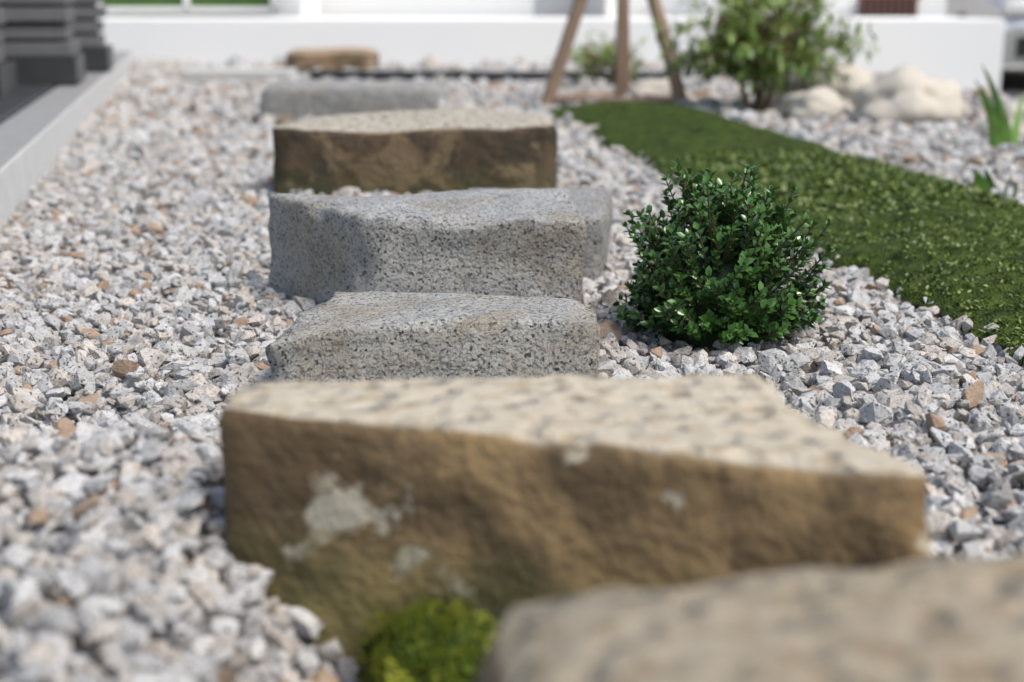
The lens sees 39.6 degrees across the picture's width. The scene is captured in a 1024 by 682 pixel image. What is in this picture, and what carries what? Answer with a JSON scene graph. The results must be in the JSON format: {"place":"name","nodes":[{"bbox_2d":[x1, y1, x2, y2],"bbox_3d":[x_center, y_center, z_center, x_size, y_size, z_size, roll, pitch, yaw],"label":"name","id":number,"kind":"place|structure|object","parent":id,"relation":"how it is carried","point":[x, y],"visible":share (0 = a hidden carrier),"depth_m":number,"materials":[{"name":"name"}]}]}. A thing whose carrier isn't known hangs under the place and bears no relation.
{"place":"outdoors","nodes":[
{"label":"outdoors","id":0,"kind":"place"},
{"bbox_2d":[0,55,1023,681],"bbox_3d":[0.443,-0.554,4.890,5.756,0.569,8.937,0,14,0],"label":"loose gravel","id":1,"kind":"structure","parent":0,"point":[138,211],"depth_m":1.68,"materials":[{"name":"grey gravel"}]},
{"bbox_2d":[0,51,132,232],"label":"concrete kerb","id":2,"kind":"object","parent":1,"relation":"on","point":[37,136],"visible":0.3,"depth_m":3.74,"materials":[{"name":"grey concrete"}]},
{"bbox_2d":[181,68,296,84],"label":"concrete edge slab","id":3,"kind":"structure","parent":1,"relation":"on","point":[196,75],"depth_m":7.17,"materials":[{"name":"grey concrete"}]},
{"bbox_2d":[285,47,379,73],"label":"stepping stone","id":4,"kind":"object","parent":1,"relation":"on","point":[302,60],"visible":0.66,"depth_m":8.02,"materials":[{"name":"brown stone"}]},
{"bbox_2d":[258,79,440,120],"bbox_3d":[-0.564,-0.838,5.069,0.627,0.185,0.393,0,14,0],"label":"stepping stone","id":5,"kind":"object","parent":1,"relation":"on","point":[293,99],"visible":0.62,"depth_m":4.89,"materials":[{"name":"stone"}]},
{"bbox_2d":[273,108,556,194],"bbox_3d":[-0.208,-0.410,3.233,0.625,0.222,0.322,0,14,0],"label":"stepping stone","id":6,"kind":"object","parent":1,"relation":"on","point":[433,151],"visible":0.77,"depth_m":3.09,"materials":[{"name":"brown stone"}]},
{"bbox_2d":[351,594,495,681],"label":"moss clump","id":7,"kind":"object","parent":1,"relation":"on","point":[410,655],"depth_m":0.91,"materials":[{"name":"green plant"}]},
{"bbox_2d":[268,188,582,304],"bbox_3d":[-0.130,-0.103,1.997,0.452,0.195,0.268,0,14,0],"label":"stepping stone","id":8,"kind":"object","parent":1,"relation":"on","point":[323,248],"visible":0.68,"depth_m":1.87,"materials":[{"name":"stone"}]},
{"bbox_2d":[266,291,603,381],"bbox_3d":[-0.080,0.023,1.610,0.362,0.129,0.200,0,14,0],"label":"stepping stone","id":9,"kind":"object","parent":1,"relation":"on","point":[337,336],"visible":0.62,"depth_m":1.53,"materials":[{"name":"stone"}]},
{"bbox_2d":[310,70,667,83],"bbox_3d":[-0.100,-1.327,7.240,1.900,0.090,0.012,2,14,7],"label":"steel edging","id":10,"kind":"object","parent":1,"relation":"on","point":[490,76],"visible":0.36,"depth_m":7.25,"materials":[{"name":"grey metal"}]},
{"bbox_2d":[107,0,946,16],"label":"house wall","id":11,"kind":"structure","parent":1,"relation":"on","point":[450,8],"depth_m":10.32,"materials":[{"name":"white paint"}]},
{"bbox_2d":[97,0,276,11],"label":"window frame","id":12,"kind":"object","parent":11,"relation":"in","point":[186,7],"visible":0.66,"depth_m":10.27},
{"bbox_2d":[103,0,270,6],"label":"window","id":13,"kind":"structure","parent":12,"relation":"in","point":[193,3],"depth_m":10.28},
{"bbox_2d":[538,0,605,16],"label":"garage door","id":14,"kind":"structure","parent":11,"relation":"in","point":[562,8],"depth_m":10.29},
{"bbox_2d":[857,0,914,16],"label":"foundation vent hole","id":15,"kind":"object","parent":11,"relation":"in","point":[885,7],"visible":0.44,"depth_m":10.29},
{"bbox_2d":[858,0,917,16],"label":"slats","id":16,"kind":"object","parent":11,"relation":"attached to","point":[888,8],"visible":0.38,"depth_m":10.28,"materials":[{"name":"brown wood"}]},
{"bbox_2d":[465,187,610,280],"bbox_3d":[0.042,-0.156,2.287,0.249,0.161,0.324,0,14,0],"label":"stepping stone","id":17,"kind":"object","parent":1,"relation":"on","point":[592,206],"visible":0.2,"depth_m":2.16,"materials":[{"name":"stone"}]},
{"bbox_2d":[98,17,1004,91],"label":"low wall","id":18,"kind":"structure","parent":1,"relation":"on","point":[959,51],"depth_m":9.10,"materials":[{"name":"white paint"}]},
{"bbox_2d":[301,0,318,16],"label":"house post","id":19,"kind":"object","parent":18,"relation":"on","point":[309,8],"depth_m":10.03,"materials":[{"name":"white paint"}]},
{"bbox_2d":[605,0,616,16],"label":"house post","id":20,"kind":"object","parent":18,"relation":"on","point":[610,7],"depth_m":10.03,"materials":[{"name":"white paint"}]},
{"bbox_2d":[221,373,930,678],"bbox_3d":[0.025,0.211,0.989,0.462,0.334,0.251,0,14,0],"label":"stepping stone","id":21,"kind":"object","parent":1,"relation":"on","point":[349,505],"visible":0.77,"depth_m":0.93,"materials":[{"name":"stone"}]},
{"bbox_2d":[544,27,646,84],"bbox_3d":[0.394,-1.341,6.769,0.492,0.296,0.496,0,14,0],"label":"small shrub","id":22,"kind":"object","parent":1,"relation":"on","point":[603,55],"depth_m":6.74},
{"bbox_2d":[540,0,686,105],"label":"wooden tree stakes","id":23,"kind":"object","parent":1,"relation":"on","point":[550,96],"visible":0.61,"depth_m":5.64,"materials":[{"name":"brown wood"}]},
{"bbox_2d":[625,79,696,100],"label":"boulder","id":24,"kind":"object","parent":1,"relation":"on","point":[639,89],"visible":0.36,"depth_m":5.85,"materials":[{"name":"beige stone"}]},
{"bbox_2d":[613,157,834,346],"bbox_3d":[0.268,-0.116,1.786,0.283,0.223,0.280,0,14,0],"label":"boxwood","id":25,"kind":"object","parent":1,"relation":"on","point":[693,328],"depth_m":1.72,"materials":[{"name":"green plant"}]},
{"bbox_2d":[475,551,1023,681],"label":"stepping stone","id":26,"kind":"object","parent":1,"relation":"on","point":[946,618],"visible":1,"depth_m":0.58,"materials":[{"name":"stone"}]},
{"bbox_2d":[642,0,880,112],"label":"shrub","id":27,"kind":"object","parent":1,"relation":"on","point":[710,72],"depth_m":5.23,"materials":[{"name":"green plant"}]},
{"bbox_2d":[548,101,1023,362],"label":"lawn","id":28,"kind":"structure","parent":1,"relation":"on","point":[668,133],"depth_m":2.59,"materials":[{"name":"green plant"}]},
{"bbox_2d":[650,147,1023,348],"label":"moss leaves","id":29,"kind":"object","parent":28,"relation":"on","point":[985,195],"visible":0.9,"depth_m":2.72,"materials":[{"name":"green plant"}]},
{"bbox_2d":[781,87,849,118],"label":"boulder","id":30,"kind":"object","parent":1,"relation":"on","point":[814,102],"visible":0.9,"depth_m":4.99,"materials":[{"name":"beige stone"}]},
{"bbox_2d":[764,60,872,109],"bbox_3d":[1.269,-1.022,5.664,0.501,0.188,0.393,0,14,0],"label":"boulder","id":31,"kind":"object","parent":1,"relation":"on","point":[859,76],"visible":0.21,"depth_m":5.53,"materials":[{"name":"beige stone"}]},
{"bbox_2d":[849,64,965,122],"bbox_3d":[1.374,-0.861,4.910,0.388,0.186,0.367,0,14,0],"label":"boulder","id":32,"kind":"object","parent":1,"relation":"on","point":[908,93],"visible":0.95,"depth_m":4.82,"materials":[{"name":"beige stone"}]},
{"bbox_2d":[973,168,1018,198],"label":"iris leaves","id":33,"kind":"object","parent":1,"relation":"on","point":[986,183],"visible":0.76,"depth_m":3.05,"materials":[{"name":"green plant"}]},
{"bbox_2d":[975,64,1022,147],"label":"iris leaves","id":34,"kind":"object","parent":1,"relation":"on","point":[999,127],"visible":0.9,"depth_m":4.05,"materials":[{"name":"green plant"}]},
{"bbox_2d":[979,103,1023,137],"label":"boulder","id":35,"kind":"object","parent":1,"relation":"on","point":[1010,109],"visible":0.27,"depth_m":4.27,"materials":[{"name":"beige stone"}]},
{"bbox_2d":[1002,65,1023,67],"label":"neighbour wall","id":36,"kind":"structure","parent":1,"relation":"on","point":[1012,66],"depth_m":15.58,"materials":[{"name":"white"}]},
{"bbox_2d":[1000,68,1023,100],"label":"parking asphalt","id":37,"kind":"structure","parent":0,"point":[1012,83],"depth_m":12.87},
{"bbox_2d":[945,0,1023,64],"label":"car body","id":38,"kind":"object","parent":37,"relation":"on","point":[1014,27],"visible":0.21,"depth_m":11.41,"materials":[{"name":"white metal"}]},
{"bbox_2d":[956,13,966,16],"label":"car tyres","id":39,"kind":"object","parent":38,"relation":"attached to","point":[961,15],"visible":0.02,"depth_m":12.04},
{"bbox_2d":[1004,0,1023,16],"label":"car lamps","id":40,"kind":"object","parent":38,"relation":"attached to","point":[1013,8],"visible":1,"depth_m":11.28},
{"bbox_2d":[1016,37,1023,57],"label":"grille arches","id":41,"kind":"object","parent":38,"relation":"on","point":[1020,48],"visible":0.18,"depth_m":11.34,"materials":[{"name":"black metal"}]},
{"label":"terrace base slab","id":42,"kind":"object","parent":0,"visible":0},
{"bbox_2d":[0,84,60,123],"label":"paving","id":43,"kind":"structure","parent":42,"relation":"on","point":[20,99],"depth_m":4.48,"materials":[{"name":"grey concrete"}]},
{"bbox_2d":[0,61,17,98],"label":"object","id":44,"kind":"object","parent":43,"relation":"on","point":[8,79],"visible":1,"depth_m":4.63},
{"bbox_2d":[0,8,5,61],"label":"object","id":45,"kind":"object","parent":44,"relation":"on","point":[2,21],"visible":1,"depth_m":4.74,"materials":[{"name":"grey concrete"}]},
{"bbox_2d":[0,4,85,84],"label":"slab stack battens","id":46,"kind":"object","parent":43,"relation":"on","point":[44,70],"visible":0.69,"depth_m":5.21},
{"bbox_2d":[0,0,80,56],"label":"stacked slabs","id":47,"kind":"object","parent":46,"relation":"on","point":[36,49],"visible":0.97,"depth_m":5.19,"materials":[{"name":"grey concrete"}]},
{"bbox_2d":[64,4,113,70],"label":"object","id":48,"kind":"object","parent":43,"relation":"on","point":[101,58],"visible":0.3,"depth_m":6.18,"materials":[{"name":"grey"}]},
{"bbox_2d":[65,0,106,47],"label":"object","id":49,"kind":"object","parent":48,"relation":"on","point":[95,40],"visible":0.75,"depth_m":6.16,"materials":[{"name":"grey concrete"}]}
]}

